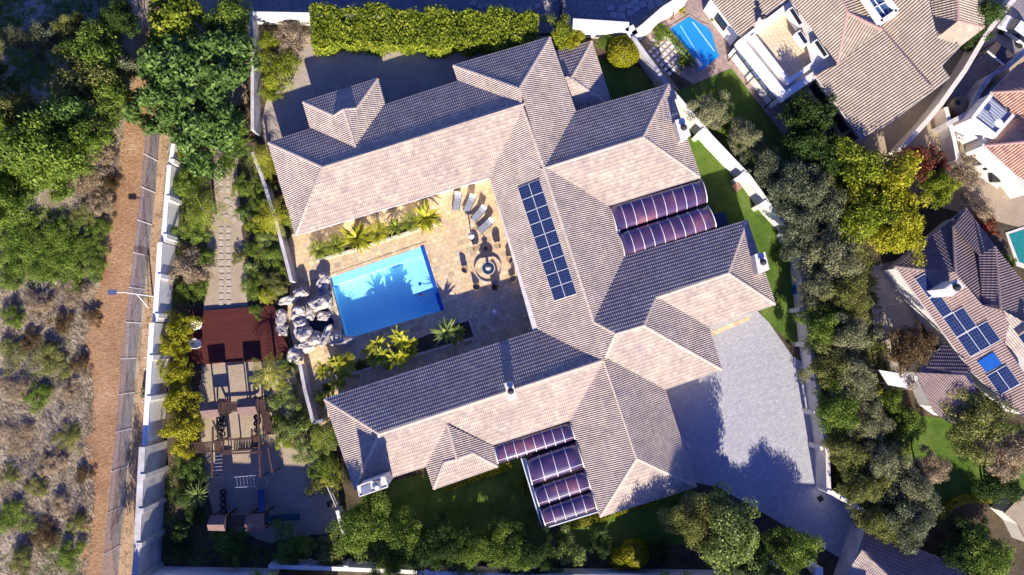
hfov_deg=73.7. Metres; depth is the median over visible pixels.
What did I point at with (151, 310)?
fence weeds
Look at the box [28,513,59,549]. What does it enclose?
shrub
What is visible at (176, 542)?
shrub
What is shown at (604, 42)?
shrub
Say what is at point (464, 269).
armchair
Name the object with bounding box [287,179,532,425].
patio
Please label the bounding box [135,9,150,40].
bare shrub
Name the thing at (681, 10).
shrub
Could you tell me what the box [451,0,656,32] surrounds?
neighbour paving
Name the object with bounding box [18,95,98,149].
wild tree
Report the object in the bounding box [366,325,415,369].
strelitzia clump
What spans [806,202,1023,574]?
rough verge
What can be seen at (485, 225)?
sun lounger
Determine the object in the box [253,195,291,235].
palm tree
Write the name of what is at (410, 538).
garden tree
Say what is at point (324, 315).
boulder
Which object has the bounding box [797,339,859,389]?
olive tree
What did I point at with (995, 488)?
tree
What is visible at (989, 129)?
tiled house
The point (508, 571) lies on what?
garden tree
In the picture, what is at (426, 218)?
cycad
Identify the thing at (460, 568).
garden tree
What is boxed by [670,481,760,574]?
tree
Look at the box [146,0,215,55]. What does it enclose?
tree
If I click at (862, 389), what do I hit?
olive tree
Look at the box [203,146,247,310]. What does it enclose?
sand path
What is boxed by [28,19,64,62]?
wild tree
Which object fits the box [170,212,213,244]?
shrub
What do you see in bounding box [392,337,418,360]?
strelitzia clump
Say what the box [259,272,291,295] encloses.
shrub
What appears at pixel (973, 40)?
shrub
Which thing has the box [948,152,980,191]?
tree
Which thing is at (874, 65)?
tiled house
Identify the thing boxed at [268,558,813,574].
boundary wall
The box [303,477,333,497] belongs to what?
shrub
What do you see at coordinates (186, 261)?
bare shrub
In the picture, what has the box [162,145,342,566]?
bed grass
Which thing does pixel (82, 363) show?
shrub
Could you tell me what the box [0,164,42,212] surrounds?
wild tree
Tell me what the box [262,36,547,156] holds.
gravel yard
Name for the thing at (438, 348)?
planter kerb
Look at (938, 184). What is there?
tree
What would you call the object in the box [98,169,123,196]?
shrub
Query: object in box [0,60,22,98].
tree
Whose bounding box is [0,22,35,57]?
tree
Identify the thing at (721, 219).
pump box
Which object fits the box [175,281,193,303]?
shrub
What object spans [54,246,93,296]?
shrub
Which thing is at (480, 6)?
stepping stone
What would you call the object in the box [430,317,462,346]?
spiky plant
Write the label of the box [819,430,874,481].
olive tree
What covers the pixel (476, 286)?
armchair
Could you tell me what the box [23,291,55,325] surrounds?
shrub
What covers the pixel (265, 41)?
shrub
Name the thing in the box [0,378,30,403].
shrub
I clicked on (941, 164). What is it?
tree
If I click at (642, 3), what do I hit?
stepping stone
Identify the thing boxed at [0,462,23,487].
shrub
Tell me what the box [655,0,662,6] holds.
stepping stone
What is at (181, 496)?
shrub
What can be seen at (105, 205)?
shrub
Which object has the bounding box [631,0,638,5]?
stepping stone
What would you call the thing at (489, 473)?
clipped hedge
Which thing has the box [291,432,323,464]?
shrub
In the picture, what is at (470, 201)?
sun lounger
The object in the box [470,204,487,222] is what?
sun lounger
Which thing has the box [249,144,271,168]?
palm tree
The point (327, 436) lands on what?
shrub
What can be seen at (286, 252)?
boundary wall
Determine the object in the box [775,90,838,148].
tree
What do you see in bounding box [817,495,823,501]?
drain cover
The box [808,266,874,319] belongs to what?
olive tree
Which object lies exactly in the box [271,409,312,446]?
shrub
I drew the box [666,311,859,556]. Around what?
driveway
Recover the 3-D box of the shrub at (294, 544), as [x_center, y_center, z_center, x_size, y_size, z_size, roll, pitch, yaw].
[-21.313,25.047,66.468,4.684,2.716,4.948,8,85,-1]
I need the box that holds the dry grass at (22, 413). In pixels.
[0,120,122,574]
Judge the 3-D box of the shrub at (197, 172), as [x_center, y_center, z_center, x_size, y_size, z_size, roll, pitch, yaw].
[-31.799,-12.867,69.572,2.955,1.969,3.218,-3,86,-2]
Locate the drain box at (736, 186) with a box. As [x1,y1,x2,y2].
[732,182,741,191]
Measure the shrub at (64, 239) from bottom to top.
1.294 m
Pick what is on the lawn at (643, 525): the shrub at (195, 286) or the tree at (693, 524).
the tree at (693, 524)
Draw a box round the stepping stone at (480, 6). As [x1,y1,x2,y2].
[477,3,483,9]
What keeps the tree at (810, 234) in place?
on the lawn at (717, 178)
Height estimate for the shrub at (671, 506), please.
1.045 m
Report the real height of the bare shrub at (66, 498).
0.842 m
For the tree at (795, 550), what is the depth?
65.19 m
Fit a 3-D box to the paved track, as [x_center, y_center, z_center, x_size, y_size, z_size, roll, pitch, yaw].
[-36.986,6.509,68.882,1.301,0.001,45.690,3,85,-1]
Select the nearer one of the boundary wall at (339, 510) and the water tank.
the boundary wall at (339, 510)
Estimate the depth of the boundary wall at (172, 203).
68.12 m
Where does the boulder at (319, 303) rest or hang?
on the patio at (449, 243)
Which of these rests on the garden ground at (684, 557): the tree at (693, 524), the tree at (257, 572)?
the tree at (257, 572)
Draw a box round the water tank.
[944,96,968,117]
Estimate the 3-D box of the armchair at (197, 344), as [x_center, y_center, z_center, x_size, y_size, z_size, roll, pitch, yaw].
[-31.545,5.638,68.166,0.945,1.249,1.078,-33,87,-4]
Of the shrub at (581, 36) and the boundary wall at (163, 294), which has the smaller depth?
the boundary wall at (163, 294)
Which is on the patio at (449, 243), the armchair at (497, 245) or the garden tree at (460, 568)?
the armchair at (497, 245)
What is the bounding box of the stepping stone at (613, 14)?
[610,12,616,17]
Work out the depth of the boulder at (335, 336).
68.41 m
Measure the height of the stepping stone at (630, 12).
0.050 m
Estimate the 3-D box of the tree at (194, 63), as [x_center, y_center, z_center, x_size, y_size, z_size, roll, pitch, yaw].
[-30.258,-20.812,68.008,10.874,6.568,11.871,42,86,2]
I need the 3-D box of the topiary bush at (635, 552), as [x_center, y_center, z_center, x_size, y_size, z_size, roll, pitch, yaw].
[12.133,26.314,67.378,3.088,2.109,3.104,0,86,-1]
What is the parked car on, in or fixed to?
on the lane
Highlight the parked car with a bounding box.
[997,15,1023,48]
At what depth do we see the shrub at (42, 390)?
67.77 m
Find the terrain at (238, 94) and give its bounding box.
[0,0,860,574]
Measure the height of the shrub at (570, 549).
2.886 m
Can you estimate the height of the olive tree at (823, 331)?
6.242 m
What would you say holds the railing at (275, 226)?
on the garden ground at (684, 557)
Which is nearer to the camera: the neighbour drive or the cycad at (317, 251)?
the cycad at (317, 251)
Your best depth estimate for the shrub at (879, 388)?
68.17 m
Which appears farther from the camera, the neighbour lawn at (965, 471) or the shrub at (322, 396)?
the neighbour lawn at (965, 471)
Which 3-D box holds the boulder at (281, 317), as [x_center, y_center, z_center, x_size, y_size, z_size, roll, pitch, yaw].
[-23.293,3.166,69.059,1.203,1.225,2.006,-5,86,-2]
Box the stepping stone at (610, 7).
[607,5,613,10]
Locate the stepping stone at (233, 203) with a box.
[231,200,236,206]
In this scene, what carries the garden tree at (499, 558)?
on the garden ground at (684, 557)
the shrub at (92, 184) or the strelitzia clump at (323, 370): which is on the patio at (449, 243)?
the strelitzia clump at (323, 370)
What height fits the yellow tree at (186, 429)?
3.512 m
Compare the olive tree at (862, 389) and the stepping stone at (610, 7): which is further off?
the stepping stone at (610, 7)
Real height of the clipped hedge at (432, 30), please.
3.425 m
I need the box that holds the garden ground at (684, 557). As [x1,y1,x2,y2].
[144,25,840,574]
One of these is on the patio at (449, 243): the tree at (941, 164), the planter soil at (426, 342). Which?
the planter soil at (426, 342)
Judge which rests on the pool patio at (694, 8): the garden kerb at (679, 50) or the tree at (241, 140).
the garden kerb at (679, 50)
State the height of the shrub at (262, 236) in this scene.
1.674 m
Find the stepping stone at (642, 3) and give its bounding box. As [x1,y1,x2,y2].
[638,0,646,7]
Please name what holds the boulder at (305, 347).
on the patio at (449, 243)
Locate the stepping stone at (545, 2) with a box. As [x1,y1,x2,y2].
[543,0,549,5]
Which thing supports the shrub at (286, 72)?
on the garden ground at (684, 557)
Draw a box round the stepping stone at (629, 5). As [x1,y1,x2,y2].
[626,2,633,8]
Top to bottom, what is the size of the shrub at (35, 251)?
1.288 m
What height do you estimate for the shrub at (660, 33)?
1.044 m
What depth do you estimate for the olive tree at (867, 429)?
65.80 m
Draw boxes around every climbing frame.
[185,395,279,489]
[207,506,273,530]
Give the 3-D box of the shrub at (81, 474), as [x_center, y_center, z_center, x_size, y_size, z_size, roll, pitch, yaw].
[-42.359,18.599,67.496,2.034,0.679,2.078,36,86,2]
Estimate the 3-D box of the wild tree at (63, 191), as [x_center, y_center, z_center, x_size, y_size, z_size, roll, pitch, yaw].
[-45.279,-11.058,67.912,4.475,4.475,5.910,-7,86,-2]
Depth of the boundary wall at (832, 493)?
66.92 m
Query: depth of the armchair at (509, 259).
69.98 m
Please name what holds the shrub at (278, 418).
on the courtyard at (288, 484)
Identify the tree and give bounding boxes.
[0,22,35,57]
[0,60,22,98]
[0,90,41,127]
[0,97,88,190]
[0,112,14,185]
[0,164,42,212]
[0,175,32,228]
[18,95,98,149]
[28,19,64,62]
[34,156,78,203]
[49,18,129,87]
[49,45,117,107]
[49,118,115,176]
[50,11,86,43]
[89,74,135,131]
[96,9,124,43]
[97,0,143,38]
[109,48,141,86]
[121,69,205,134]
[135,25,261,137]
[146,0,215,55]
[157,356,195,391]
[157,404,205,447]
[159,333,194,364]
[161,379,204,414]
[164,96,247,181]
[165,310,203,345]
[169,437,198,458]
[184,186,228,231]
[199,0,253,38]
[219,126,250,150]
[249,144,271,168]
[249,352,290,390]
[249,567,282,574]
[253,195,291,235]
[255,157,275,179]
[325,492,390,569]
[364,505,421,570]
[367,568,399,574]
[375,541,402,574]
[393,526,447,574]
[425,510,473,571]
[442,553,476,574]
[452,521,504,574]
[480,516,531,571]
[498,559,545,574]
[504,522,557,570]
[641,570,691,574]
[657,489,728,552]
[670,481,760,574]
[686,90,730,130]
[716,118,734,136]
[727,116,762,155]
[738,541,781,574]
[739,142,780,188]
[755,154,820,222]
[759,525,825,574]
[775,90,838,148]
[777,205,826,261]
[780,162,850,235]
[781,121,842,176]
[791,260,840,310]
[793,303,852,350]
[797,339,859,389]
[798,218,864,283]
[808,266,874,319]
[811,379,876,438]
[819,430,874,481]
[820,311,884,357]
[825,131,896,196]
[827,350,878,402]
[833,470,892,518]
[834,178,906,243]
[837,391,895,442]
[845,149,932,213]
[852,493,903,546]
[853,441,913,481]
[864,187,927,267]
[878,488,944,554]
[882,320,940,389]
[883,452,933,510]
[895,143,940,182]
[916,166,963,210]
[923,150,950,176]
[926,532,969,573]
[938,387,1023,466]
[943,512,989,563]
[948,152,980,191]
[959,189,995,224]
[960,522,1016,574]
[970,462,1023,504]
[973,425,1023,482]
[974,0,1010,41]
[976,214,1001,236]
[1000,251,1016,267]
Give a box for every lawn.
[360,456,547,547]
[552,490,700,550]
[597,56,799,349]
[677,68,804,183]
[896,415,1023,529]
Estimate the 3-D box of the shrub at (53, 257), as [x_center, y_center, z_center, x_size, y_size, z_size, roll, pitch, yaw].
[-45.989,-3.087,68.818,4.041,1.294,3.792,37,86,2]
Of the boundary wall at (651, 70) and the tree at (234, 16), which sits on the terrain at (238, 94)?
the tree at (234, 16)
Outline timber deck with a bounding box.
[189,305,288,363]
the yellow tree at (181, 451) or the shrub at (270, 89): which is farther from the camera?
the shrub at (270, 89)
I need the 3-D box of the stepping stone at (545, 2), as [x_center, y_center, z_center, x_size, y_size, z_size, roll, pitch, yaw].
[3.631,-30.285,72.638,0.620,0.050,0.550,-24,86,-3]
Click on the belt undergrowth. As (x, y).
(878, 346)
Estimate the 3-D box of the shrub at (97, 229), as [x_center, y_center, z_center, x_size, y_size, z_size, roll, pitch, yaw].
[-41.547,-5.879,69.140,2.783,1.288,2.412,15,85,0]
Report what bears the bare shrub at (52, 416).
on the terrain at (238, 94)
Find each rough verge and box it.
[660,62,866,255]
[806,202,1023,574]
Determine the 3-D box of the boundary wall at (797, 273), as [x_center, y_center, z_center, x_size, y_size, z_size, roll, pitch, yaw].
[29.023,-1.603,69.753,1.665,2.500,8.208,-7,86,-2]
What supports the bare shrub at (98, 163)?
on the terrain at (238, 94)
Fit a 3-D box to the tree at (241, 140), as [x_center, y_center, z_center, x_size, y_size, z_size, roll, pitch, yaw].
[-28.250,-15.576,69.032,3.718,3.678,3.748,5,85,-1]
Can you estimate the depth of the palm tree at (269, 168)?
68.42 m
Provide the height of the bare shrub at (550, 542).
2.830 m
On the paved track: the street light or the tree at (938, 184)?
the street light
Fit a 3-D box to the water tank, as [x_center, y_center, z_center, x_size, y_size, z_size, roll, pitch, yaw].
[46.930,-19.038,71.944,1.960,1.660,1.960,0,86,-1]
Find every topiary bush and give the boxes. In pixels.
[607,35,639,68]
[609,548,627,569]
[620,538,650,569]
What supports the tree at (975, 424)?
on the neighbour lawn at (965, 471)
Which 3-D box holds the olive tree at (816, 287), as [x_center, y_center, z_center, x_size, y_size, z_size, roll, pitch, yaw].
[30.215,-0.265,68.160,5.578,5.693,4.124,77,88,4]
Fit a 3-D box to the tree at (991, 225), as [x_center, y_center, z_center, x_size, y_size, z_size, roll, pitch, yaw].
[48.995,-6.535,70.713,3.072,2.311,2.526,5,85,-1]
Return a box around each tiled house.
[267,36,775,528]
[703,0,984,141]
[833,523,965,574]
[884,207,1023,424]
[953,61,1023,198]
[990,488,1023,541]
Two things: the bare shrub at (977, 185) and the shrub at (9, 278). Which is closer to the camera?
the shrub at (9, 278)
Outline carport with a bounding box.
[974,41,1014,74]
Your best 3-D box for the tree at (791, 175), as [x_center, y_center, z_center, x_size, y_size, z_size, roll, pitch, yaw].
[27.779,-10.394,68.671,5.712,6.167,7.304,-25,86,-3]
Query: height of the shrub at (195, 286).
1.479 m
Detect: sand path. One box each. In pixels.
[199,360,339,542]
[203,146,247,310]
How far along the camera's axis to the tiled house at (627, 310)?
66.16 m
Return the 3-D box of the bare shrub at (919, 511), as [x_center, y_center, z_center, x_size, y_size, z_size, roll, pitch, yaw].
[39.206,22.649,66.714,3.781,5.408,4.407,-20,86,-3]
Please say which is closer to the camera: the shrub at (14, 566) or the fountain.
the shrub at (14, 566)
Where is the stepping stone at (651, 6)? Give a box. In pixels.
[647,2,655,9]
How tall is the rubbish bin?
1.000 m
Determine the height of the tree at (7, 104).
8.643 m
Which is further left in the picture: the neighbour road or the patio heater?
the neighbour road
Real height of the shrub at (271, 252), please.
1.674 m
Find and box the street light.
[108,283,153,307]
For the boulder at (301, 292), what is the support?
on the patio at (449, 243)
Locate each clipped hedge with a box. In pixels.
[308,1,539,58]
[442,461,512,492]
[567,499,658,529]
[657,23,697,66]
[937,494,994,519]
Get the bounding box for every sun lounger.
[452,191,461,210]
[463,193,476,212]
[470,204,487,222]
[477,217,493,233]
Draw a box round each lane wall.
[888,0,1015,154]
[932,49,1023,132]
[933,107,959,163]
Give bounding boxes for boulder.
[275,309,287,325]
[275,324,288,335]
[278,295,298,304]
[286,344,303,363]
[290,306,305,319]
[292,317,309,327]
[293,287,310,298]
[293,326,312,341]
[298,339,316,353]
[305,302,315,320]
[308,294,330,311]
[308,330,321,345]
[316,272,329,290]
[317,290,331,295]
[317,311,331,320]
[318,324,334,347]
[326,295,333,313]
[328,330,342,345]
[337,335,353,346]
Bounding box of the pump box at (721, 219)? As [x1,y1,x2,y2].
[714,212,727,227]
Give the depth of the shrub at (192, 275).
68.30 m
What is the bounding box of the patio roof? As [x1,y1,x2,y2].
[870,369,917,387]
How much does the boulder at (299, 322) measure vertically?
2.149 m
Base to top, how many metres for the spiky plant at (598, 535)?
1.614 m
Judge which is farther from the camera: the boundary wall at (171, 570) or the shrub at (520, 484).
the shrub at (520, 484)
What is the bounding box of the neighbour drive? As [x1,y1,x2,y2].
[855,0,1023,227]
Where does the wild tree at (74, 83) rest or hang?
on the terrain at (238, 94)
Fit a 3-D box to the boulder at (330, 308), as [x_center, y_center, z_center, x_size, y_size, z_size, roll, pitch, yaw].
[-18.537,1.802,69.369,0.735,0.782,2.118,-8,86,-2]
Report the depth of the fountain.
70.13 m
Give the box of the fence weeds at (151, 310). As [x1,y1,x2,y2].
[77,128,168,574]
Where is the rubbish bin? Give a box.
[791,285,796,293]
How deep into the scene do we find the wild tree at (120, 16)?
67.24 m
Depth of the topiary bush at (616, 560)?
67.00 m
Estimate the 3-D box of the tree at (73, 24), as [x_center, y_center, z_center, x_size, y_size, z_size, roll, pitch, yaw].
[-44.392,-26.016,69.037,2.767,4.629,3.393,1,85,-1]
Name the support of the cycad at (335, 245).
on the planter soil at (347, 246)
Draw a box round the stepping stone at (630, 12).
[626,9,633,15]
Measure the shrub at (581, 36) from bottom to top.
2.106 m
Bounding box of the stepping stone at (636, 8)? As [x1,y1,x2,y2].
[633,5,640,11]
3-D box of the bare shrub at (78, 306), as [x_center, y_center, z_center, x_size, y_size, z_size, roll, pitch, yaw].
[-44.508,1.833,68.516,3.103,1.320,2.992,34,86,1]
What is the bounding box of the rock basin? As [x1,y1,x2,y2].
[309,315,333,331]
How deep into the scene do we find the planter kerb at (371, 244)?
70.05 m
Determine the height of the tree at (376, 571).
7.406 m
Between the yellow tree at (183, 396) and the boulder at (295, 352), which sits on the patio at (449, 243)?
the boulder at (295, 352)
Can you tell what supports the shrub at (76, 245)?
on the terrain at (238, 94)
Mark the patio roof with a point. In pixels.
(892, 378)
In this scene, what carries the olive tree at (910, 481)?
on the rough verge at (977, 512)
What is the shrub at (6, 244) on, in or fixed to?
on the terrain at (238, 94)
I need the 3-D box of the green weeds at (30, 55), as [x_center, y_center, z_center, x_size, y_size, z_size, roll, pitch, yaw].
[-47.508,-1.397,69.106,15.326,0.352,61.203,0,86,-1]
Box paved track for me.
[118,133,167,574]
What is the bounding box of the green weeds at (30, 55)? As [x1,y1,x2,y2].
[0,0,128,574]
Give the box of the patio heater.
[468,232,474,240]
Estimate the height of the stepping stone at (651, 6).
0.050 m
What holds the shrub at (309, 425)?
on the courtyard at (288, 484)
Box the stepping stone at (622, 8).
[619,5,625,11]
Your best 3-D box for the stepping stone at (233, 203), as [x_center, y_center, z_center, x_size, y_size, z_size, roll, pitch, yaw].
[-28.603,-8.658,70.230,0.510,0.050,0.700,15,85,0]
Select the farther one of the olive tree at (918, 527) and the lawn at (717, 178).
the lawn at (717, 178)
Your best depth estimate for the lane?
73.25 m
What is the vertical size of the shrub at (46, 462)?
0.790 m
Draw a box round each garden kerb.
[665,32,693,66]
[693,58,702,67]
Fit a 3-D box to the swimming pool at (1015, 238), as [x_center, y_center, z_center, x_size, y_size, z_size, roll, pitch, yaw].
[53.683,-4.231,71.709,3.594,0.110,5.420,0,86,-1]
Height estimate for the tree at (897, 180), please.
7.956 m
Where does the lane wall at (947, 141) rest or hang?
on the neighbour drive
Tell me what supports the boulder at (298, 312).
on the patio at (449, 243)
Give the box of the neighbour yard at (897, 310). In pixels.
[867,261,921,389]
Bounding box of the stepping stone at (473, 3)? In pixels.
[470,0,476,6]
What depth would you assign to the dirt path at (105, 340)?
68.90 m
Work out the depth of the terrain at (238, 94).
69.63 m
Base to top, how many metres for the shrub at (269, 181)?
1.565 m
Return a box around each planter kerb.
[316,221,440,261]
[351,318,476,373]
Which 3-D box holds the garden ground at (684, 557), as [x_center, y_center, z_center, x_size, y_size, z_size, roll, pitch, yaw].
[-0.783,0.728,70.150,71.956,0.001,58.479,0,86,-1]
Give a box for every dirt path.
[79,121,152,574]
[128,29,155,135]
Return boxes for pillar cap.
[805,560,822,574]
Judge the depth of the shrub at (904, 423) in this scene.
68.18 m
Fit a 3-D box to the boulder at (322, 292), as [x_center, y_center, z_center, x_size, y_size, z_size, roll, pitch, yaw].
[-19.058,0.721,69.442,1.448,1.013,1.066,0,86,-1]
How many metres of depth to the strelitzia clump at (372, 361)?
67.57 m
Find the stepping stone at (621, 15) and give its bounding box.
[618,13,624,18]
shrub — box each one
[0,212,40,259]
[0,241,35,282]
[0,264,22,290]
[0,305,25,328]
[0,339,27,376]
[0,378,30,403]
[0,422,33,455]
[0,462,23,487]
[0,498,38,534]
[3,543,32,574]
[4,349,35,383]
[6,445,39,483]
[12,220,60,272]
[20,327,45,351]
[21,383,54,414]
[23,250,65,283]
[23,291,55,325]
[25,280,49,305]
[25,473,47,496]
[27,340,71,379]
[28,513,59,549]
[36,447,67,477]
[38,410,69,444]
[40,240,79,272]
[41,215,83,259]
[44,312,74,336]
[44,492,68,520]
[48,539,86,573]
[51,377,78,401]
[51,421,81,455]
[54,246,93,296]
[57,288,82,313]
[59,279,95,307]
[62,485,83,510]
[64,510,90,532]
[68,201,99,225]
[68,225,109,260]
[69,352,92,377]
[73,165,112,201]
[73,187,95,220]
[74,466,96,484]
[80,308,101,328]
[82,186,114,216]
[82,256,108,282]
[88,139,114,172]
[91,217,113,240]
[95,152,120,175]
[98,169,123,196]
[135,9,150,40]
[140,381,145,398]
[162,529,192,555]
[164,165,197,197]
[165,480,197,507]
[167,247,215,284]
[168,151,186,164]
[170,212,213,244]
[174,520,189,534]
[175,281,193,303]
[177,250,205,281]
[178,457,210,484]
[184,504,206,524]
[187,275,209,301]
[189,147,214,175]
[193,248,216,273]
[210,524,248,569]
[218,154,238,178]
[224,143,255,159]
[231,172,254,197]
[231,248,247,265]
[233,203,251,224]
[240,272,262,300]
[243,215,272,239]
[243,238,263,258]
[248,304,262,320]
[252,195,267,212]
[253,225,277,248]
[255,173,276,193]
[256,30,281,50]
[256,48,303,93]
[256,285,269,300]
[257,73,282,102]
[257,236,286,273]
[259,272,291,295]
[259,286,277,303]
[266,380,301,410]
[269,409,285,427]
[270,517,316,564]
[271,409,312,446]
[273,21,311,59]
[274,423,299,450]
[276,20,308,51]
[281,209,291,227]
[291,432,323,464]
[293,406,312,432]
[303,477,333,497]
[305,450,340,484]
[309,528,345,573]
[310,417,338,454]
[314,390,331,409]
[320,457,349,490]
[321,383,335,395]
[355,359,366,369]
[516,478,527,494]
[531,549,563,573]
[534,537,557,551]
[540,12,579,50]
[550,523,586,566]
[564,25,585,48]
[587,539,611,564]
[594,34,613,52]
[653,23,669,47]
[665,498,682,522]
[678,7,685,14]
[678,55,691,70]
[831,349,874,380]
[874,382,883,394]
[878,386,903,414]
[886,402,923,441]
[893,499,930,541]
[910,443,952,484]
[959,36,980,52]
[961,173,986,199]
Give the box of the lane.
[944,0,1023,118]
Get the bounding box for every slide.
[258,489,265,512]
[266,514,299,521]
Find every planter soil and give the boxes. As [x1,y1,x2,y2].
[315,220,432,258]
[352,321,473,371]
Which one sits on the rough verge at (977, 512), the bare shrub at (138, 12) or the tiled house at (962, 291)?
the tiled house at (962, 291)
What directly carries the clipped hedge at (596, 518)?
on the lawn at (643, 525)
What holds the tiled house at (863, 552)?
on the rough verge at (977, 512)
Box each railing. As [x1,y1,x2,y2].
[250,152,288,277]
[327,485,340,509]
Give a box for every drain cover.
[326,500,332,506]
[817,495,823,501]
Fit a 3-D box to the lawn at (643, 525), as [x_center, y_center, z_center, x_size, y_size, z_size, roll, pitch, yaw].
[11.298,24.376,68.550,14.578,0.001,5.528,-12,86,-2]
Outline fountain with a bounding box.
[474,255,501,282]
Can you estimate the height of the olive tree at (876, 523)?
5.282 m
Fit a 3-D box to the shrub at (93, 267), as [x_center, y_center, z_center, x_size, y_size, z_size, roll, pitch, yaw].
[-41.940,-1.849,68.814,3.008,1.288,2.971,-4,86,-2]
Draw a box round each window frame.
[784,7,803,30]
[792,30,808,48]
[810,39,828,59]
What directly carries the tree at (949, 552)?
on the rough verge at (977, 512)
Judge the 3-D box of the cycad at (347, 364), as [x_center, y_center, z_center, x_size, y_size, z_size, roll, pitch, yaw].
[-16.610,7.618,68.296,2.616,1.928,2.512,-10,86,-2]
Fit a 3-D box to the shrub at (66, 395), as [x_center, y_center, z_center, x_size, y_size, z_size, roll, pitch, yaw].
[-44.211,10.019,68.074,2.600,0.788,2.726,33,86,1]
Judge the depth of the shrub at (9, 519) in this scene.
66.79 m
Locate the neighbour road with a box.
[253,0,450,13]
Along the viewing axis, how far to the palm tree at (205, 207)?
66.96 m
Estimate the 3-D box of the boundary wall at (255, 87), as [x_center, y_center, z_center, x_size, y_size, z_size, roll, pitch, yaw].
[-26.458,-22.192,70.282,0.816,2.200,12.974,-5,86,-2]
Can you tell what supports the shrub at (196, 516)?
on the garden ground at (684, 557)
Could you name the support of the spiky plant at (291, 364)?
on the garden ground at (684, 557)
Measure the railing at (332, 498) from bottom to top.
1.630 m
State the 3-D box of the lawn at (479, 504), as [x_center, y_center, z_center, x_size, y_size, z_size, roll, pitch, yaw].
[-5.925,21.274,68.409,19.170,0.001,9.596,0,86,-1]
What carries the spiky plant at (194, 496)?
on the garden ground at (684, 557)
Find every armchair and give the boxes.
[189,338,203,348]
[190,321,201,329]
[461,266,467,272]
[472,244,479,251]
[473,283,479,289]
[494,242,500,248]
[507,256,512,263]
[510,275,516,282]
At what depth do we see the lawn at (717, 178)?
71.39 m
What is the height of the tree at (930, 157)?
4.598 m
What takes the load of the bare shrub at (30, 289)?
on the terrain at (238, 94)
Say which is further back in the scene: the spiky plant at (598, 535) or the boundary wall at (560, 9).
the boundary wall at (560, 9)
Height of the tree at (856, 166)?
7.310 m
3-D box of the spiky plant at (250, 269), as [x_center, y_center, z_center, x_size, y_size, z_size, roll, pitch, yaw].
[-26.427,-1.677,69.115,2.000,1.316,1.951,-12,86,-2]
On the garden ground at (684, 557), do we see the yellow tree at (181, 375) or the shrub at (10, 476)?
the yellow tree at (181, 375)
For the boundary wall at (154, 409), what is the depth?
66.11 m
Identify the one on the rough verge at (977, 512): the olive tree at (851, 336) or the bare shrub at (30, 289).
the olive tree at (851, 336)
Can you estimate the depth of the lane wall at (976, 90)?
70.96 m
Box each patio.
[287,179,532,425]
[646,0,853,174]
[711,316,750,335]
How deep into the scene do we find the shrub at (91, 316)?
68.46 m
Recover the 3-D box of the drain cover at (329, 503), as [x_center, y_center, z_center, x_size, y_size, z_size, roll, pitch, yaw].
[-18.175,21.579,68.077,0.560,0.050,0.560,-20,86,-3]
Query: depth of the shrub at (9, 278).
68.31 m
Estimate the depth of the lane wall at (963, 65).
71.12 m
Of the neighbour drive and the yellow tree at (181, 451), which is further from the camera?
the neighbour drive
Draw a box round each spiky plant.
[182,480,212,509]
[241,262,259,280]
[276,354,301,373]
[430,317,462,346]
[588,526,611,544]
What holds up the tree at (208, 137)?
on the garden ground at (684, 557)
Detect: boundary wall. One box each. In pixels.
[131,566,278,574]
[132,440,168,574]
[142,323,170,444]
[152,242,175,321]
[161,165,181,244]
[168,143,183,168]
[245,6,260,136]
[251,11,388,24]
[251,152,297,282]
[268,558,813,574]
[298,363,327,423]
[336,506,347,535]
[560,0,561,21]
[572,18,636,39]
[631,36,677,97]
[633,0,686,40]
[674,95,786,238]
[778,235,807,312]
[794,306,830,490]
[815,486,864,512]
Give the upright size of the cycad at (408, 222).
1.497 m
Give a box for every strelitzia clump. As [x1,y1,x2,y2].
[313,353,354,389]
[361,342,384,366]
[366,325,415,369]
[367,346,395,370]
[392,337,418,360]
[451,325,465,345]
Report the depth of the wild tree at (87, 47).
66.30 m
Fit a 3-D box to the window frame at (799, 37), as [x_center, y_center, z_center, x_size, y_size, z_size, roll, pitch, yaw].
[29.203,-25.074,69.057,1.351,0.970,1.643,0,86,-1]
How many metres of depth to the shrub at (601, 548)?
67.32 m
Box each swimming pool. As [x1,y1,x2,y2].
[328,242,447,339]
[668,14,721,73]
[1005,227,1023,267]
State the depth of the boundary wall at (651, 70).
70.28 m
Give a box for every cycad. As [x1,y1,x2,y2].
[305,239,328,260]
[324,232,344,255]
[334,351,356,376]
[337,221,374,255]
[365,219,388,246]
[384,218,405,235]
[400,211,417,232]
[410,199,442,234]
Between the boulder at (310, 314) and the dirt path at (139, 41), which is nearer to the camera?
the boulder at (310, 314)
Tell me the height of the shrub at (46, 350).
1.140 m
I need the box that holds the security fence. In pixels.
[102,119,158,574]
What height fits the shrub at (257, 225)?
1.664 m
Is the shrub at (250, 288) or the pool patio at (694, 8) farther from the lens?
the pool patio at (694, 8)
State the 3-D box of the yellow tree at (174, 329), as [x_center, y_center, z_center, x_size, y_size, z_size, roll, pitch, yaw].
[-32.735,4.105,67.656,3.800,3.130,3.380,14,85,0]
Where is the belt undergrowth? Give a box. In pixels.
[744,141,924,522]
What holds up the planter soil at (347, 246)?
on the patio at (449, 243)
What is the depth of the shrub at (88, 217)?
69.08 m

